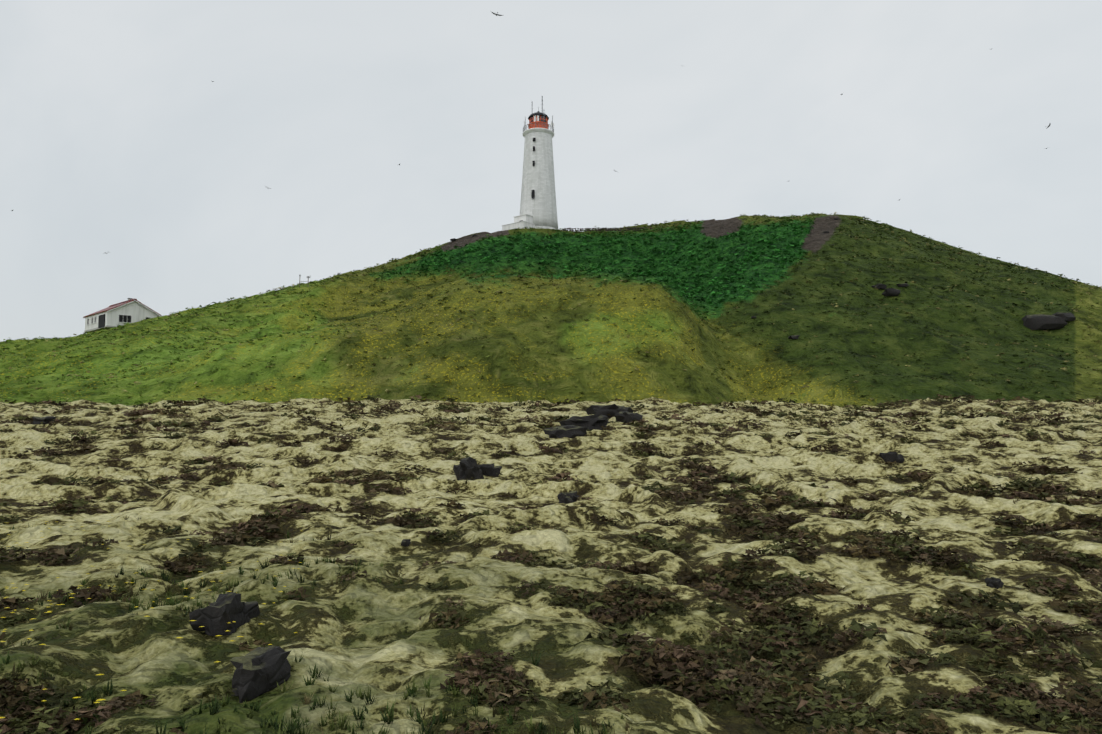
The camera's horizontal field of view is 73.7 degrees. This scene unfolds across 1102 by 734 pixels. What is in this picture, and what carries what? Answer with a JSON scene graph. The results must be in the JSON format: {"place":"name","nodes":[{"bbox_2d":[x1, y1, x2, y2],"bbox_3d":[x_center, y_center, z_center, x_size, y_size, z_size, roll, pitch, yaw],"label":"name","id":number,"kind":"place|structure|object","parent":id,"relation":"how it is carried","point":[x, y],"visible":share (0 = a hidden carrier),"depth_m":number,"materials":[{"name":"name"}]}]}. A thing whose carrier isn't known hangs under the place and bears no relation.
{"place":"outdoors","nodes":[
{"label":"outdoors","id":0,"kind":"place"},
{"bbox_2d":[0,214,1101,733],"bbox_3d":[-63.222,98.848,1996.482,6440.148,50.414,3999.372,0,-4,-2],"label":"ground","id":1,"kind":"structure","parent":0,"point":[358,632],"depth_m":18.89,"materials":[{"name":"plant"}]},
{"bbox_2d":[83,298,161,331],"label":"keepers house","id":2,"kind":"structure","parent":1,"relation":"on","point":[131,310],"depth_m":132.77,"materials":[{"name":"white paint"}]},
{"bbox_2d":[0,520,301,719],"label":"buttercup flowers","id":3,"kind":"object","parent":1,"relation":"on","point":[136,606],"visible":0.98,"depth_m":5.70,"materials":[{"name":"yellow plant"}]},
{"bbox_2d":[31,404,642,437],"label":"lava rocks","id":4,"kind":"object","parent":1,"relation":"on","point":[573,426],"visible":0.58,"depth_m":28.88,"materials":[{"name":"black stone"}]},
{"bbox_2d":[0,476,1052,733],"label":"grass tufts","id":5,"kind":"object","parent":1,"relation":"on","point":[134,602],"visible":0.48,"depth_m":4.26,"materials":[{"name":"green plant"}]},
{"bbox_2d":[502,96,557,230],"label":"lighthouse","id":6,"kind":"object","parent":1,"relation":"on","point":[538,207],"visible":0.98,"depth_m":169.07,"materials":[{"name":"white paint"}]},
{"bbox_2d":[0,394,1101,733],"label":"heath shrubs","id":7,"kind":"object","parent":1,"relation":"on","point":[818,706],"visible":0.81,"depth_m":6.73,"materials":[{"name":"brown plant"}]},
{"bbox_2d":[0,212,1101,405],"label":"hill grass tussocks","id":8,"kind":"object","parent":1,"relation":"on","point":[699,289],"visible":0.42,"depth_m":116.60,"materials":[{"name":"green plant"}]},
{"bbox_2d":[189,451,1003,702],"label":"lava rocks","id":9,"kind":"object","parent":1,"relation":"on","point":[258,671],"visible":0.83,"depth_m":5.59,"materials":[{"name":"black stone"}]},
{"bbox_2d":[562,227,651,231],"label":"crest wall","id":10,"kind":"structure","parent":1,"relation":"on","point":[600,229],"depth_m":165.00,"materials":[{"name":"grey concrete"}]},
{"bbox_2d":[450,218,1075,338],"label":"hill outcrop rocks","id":11,"kind":"object","parent":1,"relation":"on","point":[1057,320],"visible":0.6,"depth_m":99.56,"materials":[{"name":"grey stone"}]},
{"bbox_2d":[0,0,1101,341],"label":"sky","id":12,"kind":"structure","parent":0,"point":[118,139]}
]}

